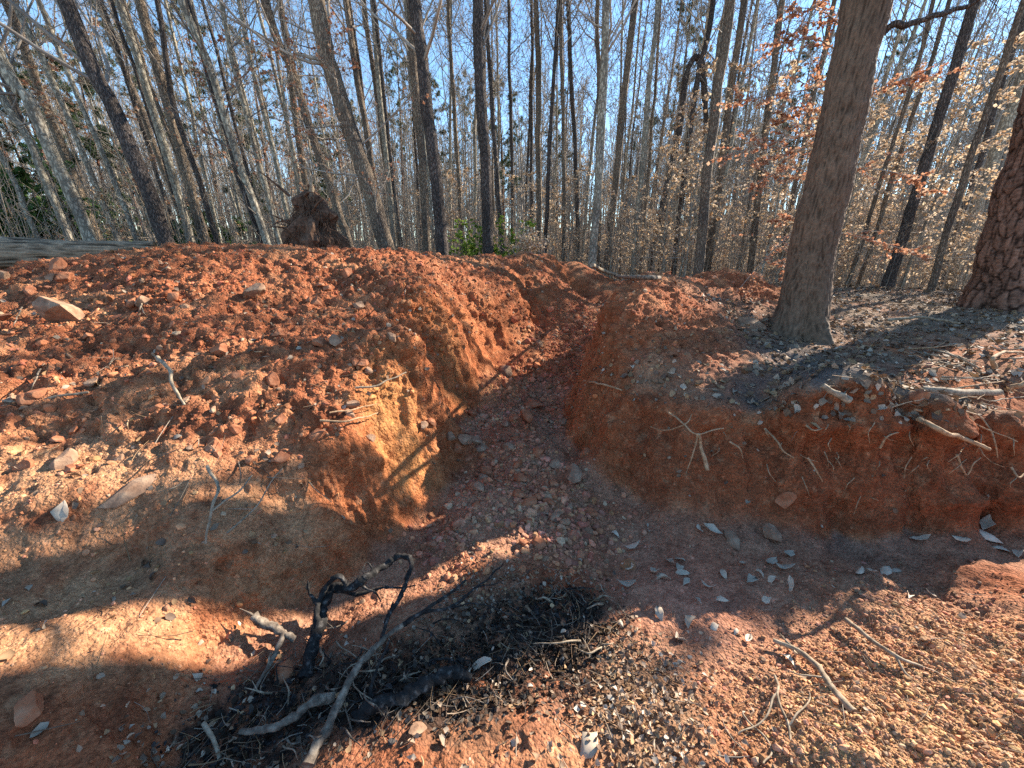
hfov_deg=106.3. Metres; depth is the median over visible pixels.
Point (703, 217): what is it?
tree
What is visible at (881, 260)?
beech sapling
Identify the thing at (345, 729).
burnt twig
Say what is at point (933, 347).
loose stick
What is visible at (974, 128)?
bare tree
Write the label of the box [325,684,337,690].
burnt twig
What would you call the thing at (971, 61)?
bare tree
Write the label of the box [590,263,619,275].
trench pole
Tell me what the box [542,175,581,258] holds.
beech sapling
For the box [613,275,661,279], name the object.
crossing branch
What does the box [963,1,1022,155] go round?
bare tree
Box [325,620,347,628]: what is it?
burnt twig
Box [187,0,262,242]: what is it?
bare tree
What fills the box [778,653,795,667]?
fallen leaf
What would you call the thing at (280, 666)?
burnt twig
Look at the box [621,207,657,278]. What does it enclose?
beech sapling
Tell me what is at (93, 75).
tree
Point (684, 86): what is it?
dead tree
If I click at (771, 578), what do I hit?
fallen leaf
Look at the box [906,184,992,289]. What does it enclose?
beech sapling
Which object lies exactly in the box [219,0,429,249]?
tree
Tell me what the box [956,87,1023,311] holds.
pine tree
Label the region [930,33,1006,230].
bare tree
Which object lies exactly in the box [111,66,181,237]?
bare tree
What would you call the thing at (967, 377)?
loose stick
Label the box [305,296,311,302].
soil clod
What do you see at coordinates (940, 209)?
beech sapling
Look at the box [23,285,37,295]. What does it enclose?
soil clod
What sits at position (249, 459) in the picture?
soil clod
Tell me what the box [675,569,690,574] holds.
fallen leaf
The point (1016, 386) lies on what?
bent root
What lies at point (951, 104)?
bare tree
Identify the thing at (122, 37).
tree
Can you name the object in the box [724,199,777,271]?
beech sapling
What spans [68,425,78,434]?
soil clod
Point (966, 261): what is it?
beech sapling
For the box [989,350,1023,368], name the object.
white root
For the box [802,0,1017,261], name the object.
bare tree
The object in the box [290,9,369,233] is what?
bare tree
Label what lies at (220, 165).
bare tree
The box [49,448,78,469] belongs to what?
rock
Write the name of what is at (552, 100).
tree
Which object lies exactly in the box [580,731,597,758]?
fallen leaf
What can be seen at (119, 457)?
soil clod
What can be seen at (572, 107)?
tree
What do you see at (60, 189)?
evergreen bush
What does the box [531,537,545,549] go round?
rubble stone
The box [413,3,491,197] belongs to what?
bare tree
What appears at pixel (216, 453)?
soil clod
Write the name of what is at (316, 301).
soil clod
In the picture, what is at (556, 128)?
bare tree
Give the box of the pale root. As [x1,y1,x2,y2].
[320,412,377,422]
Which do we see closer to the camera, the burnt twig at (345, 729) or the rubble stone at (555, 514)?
the burnt twig at (345, 729)
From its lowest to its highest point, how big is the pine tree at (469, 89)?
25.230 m
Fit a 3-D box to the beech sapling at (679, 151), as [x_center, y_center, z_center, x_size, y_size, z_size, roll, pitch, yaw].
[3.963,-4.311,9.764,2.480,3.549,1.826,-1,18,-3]
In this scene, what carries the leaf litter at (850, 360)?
on the ground
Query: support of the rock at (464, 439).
on the ground
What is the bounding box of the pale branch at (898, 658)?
[843,617,923,677]
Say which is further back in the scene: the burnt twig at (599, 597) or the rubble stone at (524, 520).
the rubble stone at (524, 520)
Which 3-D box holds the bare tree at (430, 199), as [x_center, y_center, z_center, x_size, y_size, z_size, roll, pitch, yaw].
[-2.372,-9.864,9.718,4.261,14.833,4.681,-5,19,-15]
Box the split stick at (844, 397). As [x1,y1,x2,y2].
[820,383,852,403]
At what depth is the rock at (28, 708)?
1.08 m
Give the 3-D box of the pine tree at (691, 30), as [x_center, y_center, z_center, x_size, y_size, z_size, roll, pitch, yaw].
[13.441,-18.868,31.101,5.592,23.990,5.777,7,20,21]
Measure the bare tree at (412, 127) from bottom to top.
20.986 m
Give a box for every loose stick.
[892,398,924,407]
[905,363,943,365]
[908,341,962,349]
[910,350,950,357]
[919,382,940,386]
[923,362,971,370]
[927,358,980,361]
[938,361,972,369]
[939,345,978,361]
[940,374,999,379]
[942,376,999,379]
[948,394,1003,403]
[955,381,1004,388]
[988,396,1023,402]
[989,357,1023,360]
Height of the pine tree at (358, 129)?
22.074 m
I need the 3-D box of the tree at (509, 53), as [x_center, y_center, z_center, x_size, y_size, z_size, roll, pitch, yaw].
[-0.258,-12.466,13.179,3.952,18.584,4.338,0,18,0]
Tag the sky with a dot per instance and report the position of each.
(461, 56)
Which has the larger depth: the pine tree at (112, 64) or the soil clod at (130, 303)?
the pine tree at (112, 64)
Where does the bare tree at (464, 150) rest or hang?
on the ground
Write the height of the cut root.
0.218 m
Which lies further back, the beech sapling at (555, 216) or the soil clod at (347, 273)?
the beech sapling at (555, 216)
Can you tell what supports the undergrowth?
on the ground
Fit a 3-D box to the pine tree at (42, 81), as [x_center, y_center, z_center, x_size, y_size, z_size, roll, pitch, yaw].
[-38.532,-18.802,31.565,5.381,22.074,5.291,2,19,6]
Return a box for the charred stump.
[351,690,402,724]
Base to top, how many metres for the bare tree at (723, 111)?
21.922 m
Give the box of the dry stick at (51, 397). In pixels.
[1,391,88,402]
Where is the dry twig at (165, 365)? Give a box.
[155,355,185,405]
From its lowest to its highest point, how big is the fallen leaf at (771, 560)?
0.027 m
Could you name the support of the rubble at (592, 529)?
on the ground
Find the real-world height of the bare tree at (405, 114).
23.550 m
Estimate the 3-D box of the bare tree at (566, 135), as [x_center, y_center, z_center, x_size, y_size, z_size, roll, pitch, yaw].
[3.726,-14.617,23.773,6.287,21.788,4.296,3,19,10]
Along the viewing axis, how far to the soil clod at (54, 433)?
1.93 m
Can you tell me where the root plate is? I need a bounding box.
[258,170,349,248]
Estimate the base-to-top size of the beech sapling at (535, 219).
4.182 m
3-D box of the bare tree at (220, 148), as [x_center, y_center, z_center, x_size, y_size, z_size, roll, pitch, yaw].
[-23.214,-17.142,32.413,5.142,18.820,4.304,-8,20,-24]
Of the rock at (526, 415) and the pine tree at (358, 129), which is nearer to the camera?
the rock at (526, 415)
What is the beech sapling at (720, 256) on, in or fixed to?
on the ground
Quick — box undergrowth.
[0,110,1013,289]
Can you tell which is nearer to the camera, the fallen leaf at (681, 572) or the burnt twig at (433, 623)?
the burnt twig at (433, 623)
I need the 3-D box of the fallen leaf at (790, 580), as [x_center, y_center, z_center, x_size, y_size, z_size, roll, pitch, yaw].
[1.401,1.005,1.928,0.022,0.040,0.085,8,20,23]
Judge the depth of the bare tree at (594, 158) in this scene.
19.20 m
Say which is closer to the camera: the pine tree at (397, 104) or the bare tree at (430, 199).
the bare tree at (430, 199)
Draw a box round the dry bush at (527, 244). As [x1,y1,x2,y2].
[508,225,558,254]
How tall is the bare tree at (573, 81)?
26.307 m
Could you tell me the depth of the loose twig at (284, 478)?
1.97 m
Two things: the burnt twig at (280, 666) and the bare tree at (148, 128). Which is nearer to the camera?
the burnt twig at (280, 666)
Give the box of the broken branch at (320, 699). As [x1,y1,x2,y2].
[238,691,334,734]
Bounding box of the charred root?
[296,553,414,680]
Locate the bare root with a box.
[201,721,220,759]
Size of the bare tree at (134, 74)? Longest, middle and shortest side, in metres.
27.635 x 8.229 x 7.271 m
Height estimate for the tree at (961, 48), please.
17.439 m
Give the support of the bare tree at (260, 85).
on the ground
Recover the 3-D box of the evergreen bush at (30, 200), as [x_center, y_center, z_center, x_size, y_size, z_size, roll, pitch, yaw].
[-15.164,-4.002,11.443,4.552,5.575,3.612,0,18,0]
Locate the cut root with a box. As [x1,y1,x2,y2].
[916,417,990,450]
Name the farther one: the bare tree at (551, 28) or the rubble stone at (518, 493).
the bare tree at (551, 28)
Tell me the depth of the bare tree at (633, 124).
19.13 m
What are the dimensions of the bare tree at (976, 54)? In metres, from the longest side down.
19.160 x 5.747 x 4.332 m
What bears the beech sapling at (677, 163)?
on the ground
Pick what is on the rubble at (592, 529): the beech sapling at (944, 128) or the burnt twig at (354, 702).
the burnt twig at (354, 702)
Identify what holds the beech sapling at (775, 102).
on the ground
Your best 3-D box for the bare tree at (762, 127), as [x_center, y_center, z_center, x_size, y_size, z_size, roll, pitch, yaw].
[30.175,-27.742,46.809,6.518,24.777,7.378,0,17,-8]
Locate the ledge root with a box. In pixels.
[329,403,377,413]
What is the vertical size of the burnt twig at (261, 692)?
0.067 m
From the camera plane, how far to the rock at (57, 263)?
3.65 m
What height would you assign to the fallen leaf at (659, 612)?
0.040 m
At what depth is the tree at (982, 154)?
10.31 m
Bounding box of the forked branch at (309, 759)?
[301,563,544,767]
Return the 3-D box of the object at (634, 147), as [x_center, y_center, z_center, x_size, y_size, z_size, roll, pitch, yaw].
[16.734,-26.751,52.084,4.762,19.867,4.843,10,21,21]
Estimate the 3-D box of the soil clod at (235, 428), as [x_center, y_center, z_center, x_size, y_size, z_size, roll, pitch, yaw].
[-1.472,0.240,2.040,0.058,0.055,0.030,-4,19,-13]
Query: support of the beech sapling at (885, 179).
on the ground
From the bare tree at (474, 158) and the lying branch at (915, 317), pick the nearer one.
the lying branch at (915, 317)
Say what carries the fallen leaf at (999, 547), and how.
on the ground
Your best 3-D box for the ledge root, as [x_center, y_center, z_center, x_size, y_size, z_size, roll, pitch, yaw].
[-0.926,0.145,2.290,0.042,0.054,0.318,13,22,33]
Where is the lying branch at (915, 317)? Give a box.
[885,316,959,323]
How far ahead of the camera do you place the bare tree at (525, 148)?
48.98 m
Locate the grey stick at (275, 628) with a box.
[239,608,296,695]
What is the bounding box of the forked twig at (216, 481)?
[204,465,282,543]
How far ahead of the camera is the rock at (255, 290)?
3.22 m
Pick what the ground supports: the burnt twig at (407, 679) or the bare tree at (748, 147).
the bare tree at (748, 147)
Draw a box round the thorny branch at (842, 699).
[773,633,858,713]
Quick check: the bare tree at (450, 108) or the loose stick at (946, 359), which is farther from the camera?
the bare tree at (450, 108)
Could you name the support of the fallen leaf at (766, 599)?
on the ground
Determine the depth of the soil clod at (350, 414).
2.26 m
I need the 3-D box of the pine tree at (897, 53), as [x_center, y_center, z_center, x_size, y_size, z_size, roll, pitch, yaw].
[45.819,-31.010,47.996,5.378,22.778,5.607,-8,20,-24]
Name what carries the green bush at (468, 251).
on the ground
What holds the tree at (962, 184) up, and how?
on the ground
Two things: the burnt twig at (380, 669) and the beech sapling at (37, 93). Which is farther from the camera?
the beech sapling at (37, 93)
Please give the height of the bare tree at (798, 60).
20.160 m
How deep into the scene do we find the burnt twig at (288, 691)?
1.36 m
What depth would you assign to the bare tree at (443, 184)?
29.97 m
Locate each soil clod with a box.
[0,270,10,279]
[0,313,11,320]
[12,458,34,470]
[16,393,35,405]
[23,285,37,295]
[26,387,46,398]
[44,273,53,280]
[49,435,63,441]
[52,431,59,436]
[55,272,73,281]
[64,463,77,471]
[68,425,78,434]
[75,463,84,468]
[83,332,95,339]
[83,377,98,386]
[112,454,124,461]
[126,297,134,307]
[135,295,149,306]
[148,403,164,412]
[167,292,178,302]
[186,445,193,449]
[204,445,215,452]
[213,450,222,457]
[228,424,242,433]
[230,370,240,377]
[245,455,256,463]
[265,372,279,386]
[270,451,289,462]
[271,328,284,336]
[275,412,286,423]
[297,463,304,468]
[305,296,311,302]
[308,428,326,439]
[311,296,322,305]
[312,338,326,346]
[316,282,324,286]
[323,285,331,290]
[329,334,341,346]
[342,268,352,277]
[345,409,354,417]
[346,400,359,407]
[352,344,359,351]
[352,357,358,365]
[357,359,368,365]
[365,367,372,375]
[365,434,375,441]
[387,332,395,342]
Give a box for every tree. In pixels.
[0,0,79,238]
[0,0,97,240]
[0,0,174,245]
[0,2,74,240]
[0,3,134,240]
[0,7,71,136]
[0,18,68,164]
[0,19,126,239]
[0,29,32,167]
[0,95,66,221]
[1,0,102,240]
[4,0,160,196]
[5,46,37,183]
[10,0,205,236]
[11,1,166,241]
[13,0,134,240]
[17,0,139,240]
[17,24,90,197]
[31,81,122,215]
[36,0,178,212]
[39,20,134,238]
[42,0,137,229]
[50,1,203,240]
[57,0,220,243]
[70,8,170,205]
[81,0,211,170]
[85,0,171,226]
[88,0,177,236]
[90,0,255,220]
[92,106,157,240]
[97,2,180,219]
[98,0,182,180]
[98,0,303,242]
[104,0,259,243]
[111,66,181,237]
[115,0,195,242]
[115,37,179,135]
[130,0,224,177]
[134,0,210,244]
[148,27,273,242]
[152,0,234,226]
[153,0,270,244]
[161,85,252,240]
[162,0,333,235]
[170,0,260,210]
[173,0,302,244]
[174,33,274,192]
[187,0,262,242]
[187,0,347,191]
[188,56,266,238]
[191,0,292,195]
[195,0,292,225]
[195,0,333,193]
[201,0,378,247]
[208,85,278,213]
[217,97,270,243]
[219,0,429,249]
[225,25,286,244]
[227,0,324,210]
[234,92,292,240]
[245,6,338,205]
[256,0,379,230]
[264,0,352,190]
[265,96,318,204]
[266,54,337,190]
[269,86,309,205]
[270,0,367,241]
[272,0,334,181]
[276,0,308,190]
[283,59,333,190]
[290,0,444,110]
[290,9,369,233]
[291,0,431,186]
[306,2,375,238]
[309,0,399,209]
[313,118,359,231]
[330,0,379,193]
[330,0,403,248]
[330,34,383,172]
[330,61,412,246]
[331,0,389,221]
[331,0,509,249]
[339,0,432,251]
[339,100,387,247]
[340,99,379,235]
[350,23,416,231]
[352,0,494,245]
[360,0,448,254]
[361,3,398,246]
[362,0,493,252]
[366,0,466,252]
[370,0,396,249]
[371,0,446,240]
[381,105,415,238]
[382,0,533,254]
[384,33,416,248]
[395,0,559,249]
[395,2,489,238]
[398,25,447,243]
[403,0,464,255]
[412,73,454,182]
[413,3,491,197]
[426,0,500,253]
[431,0,521,135]
[432,0,577,246]
[434,15,499,238]
[437,0,530,232]
[440,73,480,239]
[440,147,466,246]
[452,70,479,226]
[468,0,600,238]
[470,108,508,215]
[477,67,524,246]
[478,74,522,249]
[484,0,504,253]
[489,0,553,235]
[489,1,605,190]
[491,0,595,254]
[493,4,560,199]
[498,0,569,237]
[505,41,560,187]
[506,84,542,225]
[509,0,588,261]
[516,0,568,252]
[525,0,690,261]
[526,0,614,177]
[527,0,625,256]
[529,0,677,162]
[532,0,630,272]
[533,0,541,253]
[540,0,655,119]
[541,88,572,249]
[542,83,603,250]
[547,0,601,261]
[551,0,704,271]
[558,0,639,270]
[566,0,690,273]
[567,59,639,264]
[587,13,651,194]
[590,0,682,273]
[590,118,620,199]
[594,83,638,198]
[602,0,638,277]
[607,0,701,278]
[615,0,706,272]
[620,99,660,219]
[623,84,654,175]
[626,4,714,252]
[626,24,678,264]
[626,30,694,270]
[629,0,659,274]
[635,1,728,265]
[639,0,820,271]
[647,0,768,275]
[647,47,710,270]
[648,0,728,270]
[649,45,702,217]
[650,1,751,271]
[654,39,712,223]
[659,1,791,192]
[663,0,740,274]
[670,0,831,268]
[671,0,835,264]
[685,0,827,263]
[691,0,799,211]
[692,0,734,276]
[704,0,747,271]
[713,3,818,250]
[715,153,744,251]
[717,70,754,166]
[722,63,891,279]
[724,37,796,261]
[728,39,796,197]
[732,0,816,273]
[736,0,914,269]
[737,0,906,271]
[747,0,839,270]
[756,101,885,272]
[759,31,835,270]
[762,0,928,188]
[769,0,1013,344]
[770,1,900,279]
[776,0,840,283]
[784,3,862,200]
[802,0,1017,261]
[826,0,957,138]
[836,0,1000,269]
[845,0,957,287]
[848,0,1009,204]
[852,59,921,238]
[856,0,951,284]
[856,69,932,239]
[860,0,1018,281]
[866,71,952,283]
[871,29,927,171]
[878,0,1018,282]
[879,0,996,288]
[882,32,989,219]
[885,32,995,254]
[906,0,1012,200]
[911,22,1022,287]
[923,0,1022,243]
[926,0,1023,290]
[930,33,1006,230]
[937,4,1023,286]
[944,43,1023,288]
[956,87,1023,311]
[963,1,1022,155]
[966,44,1021,130]
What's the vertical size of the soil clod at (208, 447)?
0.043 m
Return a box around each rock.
[13,690,43,727]
[32,296,85,323]
[49,257,67,269]
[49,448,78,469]
[98,474,156,507]
[206,437,222,450]
[209,343,228,355]
[209,406,215,412]
[242,283,265,298]
[274,659,293,684]
[353,301,364,309]
[408,721,426,735]
[457,434,471,444]
[468,409,476,417]
[476,443,488,451]
[514,473,526,481]
[520,409,533,422]
[523,398,542,408]
[567,463,581,482]
[724,530,739,549]
[737,316,766,329]
[762,523,781,542]
[775,491,796,508]
[909,390,930,403]
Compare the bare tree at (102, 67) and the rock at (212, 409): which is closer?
the rock at (212, 409)
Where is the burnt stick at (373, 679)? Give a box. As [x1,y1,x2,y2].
[368,640,389,699]
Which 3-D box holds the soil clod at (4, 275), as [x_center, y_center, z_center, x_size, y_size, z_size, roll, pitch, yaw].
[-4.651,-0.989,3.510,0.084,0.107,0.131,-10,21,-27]
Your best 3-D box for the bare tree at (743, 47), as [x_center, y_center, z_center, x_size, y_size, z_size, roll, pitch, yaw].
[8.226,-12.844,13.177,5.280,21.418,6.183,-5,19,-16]
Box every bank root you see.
[729,441,742,457]
[764,428,793,457]
[805,425,822,430]
[808,457,822,481]
[879,432,899,448]
[914,409,1017,441]
[946,409,997,457]
[955,454,980,475]
[1009,467,1023,477]
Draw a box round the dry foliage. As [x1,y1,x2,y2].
[5,126,1002,287]
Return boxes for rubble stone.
[421,421,427,429]
[427,418,436,426]
[446,431,455,440]
[454,443,461,453]
[464,455,472,461]
[471,481,483,490]
[472,436,482,444]
[472,501,479,506]
[480,466,491,474]
[499,365,512,377]
[500,421,507,426]
[502,379,509,386]
[502,442,513,451]
[509,414,517,422]
[512,489,525,497]
[513,460,521,468]
[519,538,528,545]
[520,518,532,523]
[521,495,536,505]
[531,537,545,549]
[533,447,544,457]
[533,493,541,500]
[543,498,555,505]
[549,459,560,468]
[549,479,558,485]
[550,511,561,520]
[561,419,567,425]
[579,448,589,457]
[585,507,595,516]
[585,510,597,515]
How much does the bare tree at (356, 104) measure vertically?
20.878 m
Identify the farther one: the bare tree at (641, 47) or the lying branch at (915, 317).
the bare tree at (641, 47)
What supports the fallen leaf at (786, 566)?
on the ground
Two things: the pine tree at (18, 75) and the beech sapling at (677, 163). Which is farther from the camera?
the pine tree at (18, 75)
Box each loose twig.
[13,307,22,326]
[30,368,41,390]
[238,461,240,484]
[266,476,303,478]
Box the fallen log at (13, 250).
[0,236,157,269]
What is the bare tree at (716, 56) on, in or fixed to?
on the ground
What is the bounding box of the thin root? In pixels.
[355,372,406,388]
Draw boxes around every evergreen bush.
[0,135,98,239]
[0,167,63,238]
[18,171,134,239]
[42,197,139,241]
[143,201,256,245]
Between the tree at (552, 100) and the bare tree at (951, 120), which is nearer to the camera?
the tree at (552, 100)
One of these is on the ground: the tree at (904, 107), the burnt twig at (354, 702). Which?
the tree at (904, 107)
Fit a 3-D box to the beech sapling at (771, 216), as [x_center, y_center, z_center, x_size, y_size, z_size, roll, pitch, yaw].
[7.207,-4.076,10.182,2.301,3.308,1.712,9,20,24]
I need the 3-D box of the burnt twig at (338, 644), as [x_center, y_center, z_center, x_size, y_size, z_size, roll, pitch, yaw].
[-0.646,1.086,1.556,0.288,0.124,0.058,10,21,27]
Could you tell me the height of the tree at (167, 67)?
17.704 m
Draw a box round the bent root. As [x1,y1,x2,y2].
[1010,381,1023,389]
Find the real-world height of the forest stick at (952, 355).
0.075 m
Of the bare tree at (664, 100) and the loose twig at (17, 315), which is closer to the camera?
the loose twig at (17, 315)
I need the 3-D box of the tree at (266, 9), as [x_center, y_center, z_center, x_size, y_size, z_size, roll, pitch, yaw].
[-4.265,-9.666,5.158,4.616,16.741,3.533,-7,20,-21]
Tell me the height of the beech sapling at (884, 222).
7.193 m
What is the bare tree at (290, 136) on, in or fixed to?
on the ground
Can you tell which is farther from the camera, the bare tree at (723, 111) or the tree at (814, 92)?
the bare tree at (723, 111)
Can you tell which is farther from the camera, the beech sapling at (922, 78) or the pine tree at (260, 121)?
the pine tree at (260, 121)
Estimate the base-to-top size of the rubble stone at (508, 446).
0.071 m
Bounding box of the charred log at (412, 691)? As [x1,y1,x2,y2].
[395,664,471,707]
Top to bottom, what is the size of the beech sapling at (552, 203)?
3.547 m
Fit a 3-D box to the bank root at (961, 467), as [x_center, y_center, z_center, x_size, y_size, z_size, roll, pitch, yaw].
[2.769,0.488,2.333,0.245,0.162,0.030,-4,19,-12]
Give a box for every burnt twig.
[244,681,272,694]
[276,657,292,679]
[282,674,289,707]
[282,745,297,759]
[286,736,300,744]
[319,646,323,665]
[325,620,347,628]
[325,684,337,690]
[336,641,381,659]
[337,721,361,745]
[338,648,362,664]
[338,666,359,678]
[341,697,366,709]
[345,700,353,730]
[348,716,370,722]
[350,664,382,671]
[353,681,371,699]
[363,681,382,710]
[368,655,398,677]
[375,705,387,720]
[400,671,420,681]
[403,669,411,682]
[415,624,441,646]
[432,618,459,624]
[433,658,464,674]
[451,696,483,709]
[504,656,512,679]
[527,655,541,661]
[533,639,580,643]
[535,596,553,603]
[551,587,593,600]
[574,639,605,653]
[587,602,603,608]
[595,595,614,599]
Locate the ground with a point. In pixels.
(390, 469)
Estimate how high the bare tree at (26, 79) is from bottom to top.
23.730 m
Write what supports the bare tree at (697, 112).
on the ground
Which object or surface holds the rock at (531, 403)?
on the ground
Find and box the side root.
[583,380,621,390]
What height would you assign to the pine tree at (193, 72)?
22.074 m
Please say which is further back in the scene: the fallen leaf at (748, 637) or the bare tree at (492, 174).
the bare tree at (492, 174)
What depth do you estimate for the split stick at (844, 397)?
2.33 m
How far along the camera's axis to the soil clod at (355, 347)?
2.58 m
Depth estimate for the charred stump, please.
1.28 m
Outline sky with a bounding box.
[0,0,1019,240]
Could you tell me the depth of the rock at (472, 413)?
3.90 m
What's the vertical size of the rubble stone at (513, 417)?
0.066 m
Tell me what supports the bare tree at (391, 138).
on the ground
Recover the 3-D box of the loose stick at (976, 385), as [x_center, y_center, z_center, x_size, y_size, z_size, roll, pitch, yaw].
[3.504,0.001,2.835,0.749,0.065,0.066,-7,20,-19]
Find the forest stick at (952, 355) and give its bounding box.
[929,348,978,367]
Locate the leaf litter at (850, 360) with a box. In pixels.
[0,242,1023,767]
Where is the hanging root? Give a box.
[650,412,723,472]
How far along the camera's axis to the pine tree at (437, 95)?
44.31 m
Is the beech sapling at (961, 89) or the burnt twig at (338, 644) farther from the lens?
the beech sapling at (961, 89)
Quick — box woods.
[0,0,1022,274]
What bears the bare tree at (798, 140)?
on the ground
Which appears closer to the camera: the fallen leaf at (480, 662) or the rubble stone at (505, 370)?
the fallen leaf at (480, 662)
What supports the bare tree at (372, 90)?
on the ground
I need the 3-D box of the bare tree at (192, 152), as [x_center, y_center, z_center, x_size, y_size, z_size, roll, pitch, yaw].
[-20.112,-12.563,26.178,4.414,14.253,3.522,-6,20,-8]
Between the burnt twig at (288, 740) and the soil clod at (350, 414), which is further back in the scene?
the soil clod at (350, 414)
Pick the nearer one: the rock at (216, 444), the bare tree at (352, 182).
the rock at (216, 444)
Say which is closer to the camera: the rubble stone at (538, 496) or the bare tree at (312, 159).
the rubble stone at (538, 496)
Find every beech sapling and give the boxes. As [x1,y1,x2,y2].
[0,112,72,239]
[18,17,200,244]
[76,184,138,240]
[163,148,245,242]
[265,113,329,226]
[346,205,374,245]
[399,189,435,253]
[417,166,472,255]
[447,173,481,251]
[493,205,511,251]
[496,167,545,252]
[518,212,549,248]
[528,187,586,258]
[535,164,608,265]
[539,177,587,260]
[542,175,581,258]
[549,153,631,278]
[584,170,646,275]
[587,178,652,277]
[602,182,666,277]
[611,135,699,272]
[617,41,779,276]
[618,103,742,277]
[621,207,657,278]
[622,120,729,276]
[627,128,729,272]
[647,223,687,269]
[662,129,749,271]
[677,185,746,276]
[706,0,965,300]
[711,162,790,277]
[714,59,826,275]
[722,221,747,272]
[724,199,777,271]
[726,90,853,282]
[731,162,807,265]
[733,185,793,275]
[745,185,799,277]
[761,193,849,281]
[767,205,867,281]
[798,85,917,276]
[834,165,923,282]
[834,188,896,285]
[835,166,879,284]
[835,172,901,281]
[836,88,896,284]
[836,183,897,283]
[838,121,982,284]
[839,144,943,286]
[840,53,1023,271]
[842,33,1023,286]
[843,93,1007,284]
[845,27,1023,286]
[848,213,905,287]
[853,161,976,288]
[899,167,1002,289]
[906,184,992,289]
[909,259,933,287]
[924,142,1008,220]
[944,256,973,264]
[959,212,986,273]
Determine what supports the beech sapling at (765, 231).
on the ground
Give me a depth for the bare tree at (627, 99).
45.24 m
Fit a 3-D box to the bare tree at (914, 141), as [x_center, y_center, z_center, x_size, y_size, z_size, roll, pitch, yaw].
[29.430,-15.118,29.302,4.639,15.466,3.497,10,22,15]
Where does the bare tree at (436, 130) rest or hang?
on the ground
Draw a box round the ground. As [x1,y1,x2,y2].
[0,197,1023,767]
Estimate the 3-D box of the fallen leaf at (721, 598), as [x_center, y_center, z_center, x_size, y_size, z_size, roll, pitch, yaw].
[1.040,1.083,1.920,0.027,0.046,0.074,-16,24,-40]
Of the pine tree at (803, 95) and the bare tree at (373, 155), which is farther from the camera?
the pine tree at (803, 95)
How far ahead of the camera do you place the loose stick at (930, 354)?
3.33 m
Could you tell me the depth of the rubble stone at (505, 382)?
4.38 m
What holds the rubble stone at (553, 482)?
on the ground
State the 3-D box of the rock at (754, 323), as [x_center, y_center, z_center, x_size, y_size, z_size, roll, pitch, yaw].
[2.552,-0.652,4.106,0.288,0.136,0.222,15,23,38]
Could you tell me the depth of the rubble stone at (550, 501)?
2.64 m
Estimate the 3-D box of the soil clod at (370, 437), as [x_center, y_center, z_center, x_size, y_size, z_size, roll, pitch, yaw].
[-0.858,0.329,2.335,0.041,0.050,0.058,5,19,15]
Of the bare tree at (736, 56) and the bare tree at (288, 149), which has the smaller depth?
the bare tree at (736, 56)
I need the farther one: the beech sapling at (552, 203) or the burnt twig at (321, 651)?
the beech sapling at (552, 203)
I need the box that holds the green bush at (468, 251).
[448,213,536,256]
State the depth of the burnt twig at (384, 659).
1.44 m
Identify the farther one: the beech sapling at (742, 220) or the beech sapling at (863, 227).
the beech sapling at (863, 227)
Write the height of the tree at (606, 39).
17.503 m
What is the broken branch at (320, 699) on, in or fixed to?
on the leaf litter at (850, 360)
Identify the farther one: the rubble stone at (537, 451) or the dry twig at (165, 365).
the rubble stone at (537, 451)
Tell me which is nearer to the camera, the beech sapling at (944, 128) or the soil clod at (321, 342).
the soil clod at (321, 342)
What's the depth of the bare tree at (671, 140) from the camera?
34.90 m
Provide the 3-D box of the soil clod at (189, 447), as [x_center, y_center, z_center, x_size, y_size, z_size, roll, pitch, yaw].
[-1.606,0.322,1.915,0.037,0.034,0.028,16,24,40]
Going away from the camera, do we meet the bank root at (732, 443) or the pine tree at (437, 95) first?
the bank root at (732, 443)
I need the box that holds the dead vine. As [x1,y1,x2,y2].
[737,674,810,764]
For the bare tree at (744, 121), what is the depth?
23.63 m
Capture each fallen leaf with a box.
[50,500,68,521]
[472,656,490,671]
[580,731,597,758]
[617,579,635,586]
[623,540,639,548]
[655,606,663,621]
[656,572,670,579]
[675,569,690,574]
[675,631,685,641]
[676,563,683,569]
[683,577,689,584]
[685,615,694,628]
[703,523,722,533]
[710,622,718,630]
[716,595,728,601]
[720,569,726,578]
[745,634,752,641]
[747,573,757,581]
[753,569,763,577]
[762,595,771,603]
[766,557,777,563]
[768,575,775,583]
[774,561,794,568]
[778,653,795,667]
[784,550,794,555]
[787,575,793,591]
[855,566,864,573]
[880,566,891,574]
[892,568,900,572]
[909,534,930,540]
[952,535,970,541]
[979,514,994,529]
[979,529,1003,543]
[991,546,1010,552]
[1012,549,1023,557]
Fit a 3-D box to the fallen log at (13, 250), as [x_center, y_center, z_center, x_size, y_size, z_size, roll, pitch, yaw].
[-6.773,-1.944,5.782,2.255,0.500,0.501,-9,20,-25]
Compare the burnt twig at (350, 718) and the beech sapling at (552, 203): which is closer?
the burnt twig at (350, 718)
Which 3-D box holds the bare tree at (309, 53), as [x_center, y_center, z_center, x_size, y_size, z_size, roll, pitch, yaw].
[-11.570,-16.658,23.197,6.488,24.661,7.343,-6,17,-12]
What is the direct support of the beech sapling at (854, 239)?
on the ground
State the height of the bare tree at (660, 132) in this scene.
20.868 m
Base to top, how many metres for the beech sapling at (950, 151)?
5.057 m
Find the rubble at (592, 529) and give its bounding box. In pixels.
[0,241,1023,767]
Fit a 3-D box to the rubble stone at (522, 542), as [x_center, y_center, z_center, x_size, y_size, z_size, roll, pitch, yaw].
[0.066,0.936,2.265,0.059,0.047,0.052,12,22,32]
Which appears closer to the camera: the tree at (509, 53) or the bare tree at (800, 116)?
the tree at (509, 53)
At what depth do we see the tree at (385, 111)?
10.96 m
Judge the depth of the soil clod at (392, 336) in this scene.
2.70 m

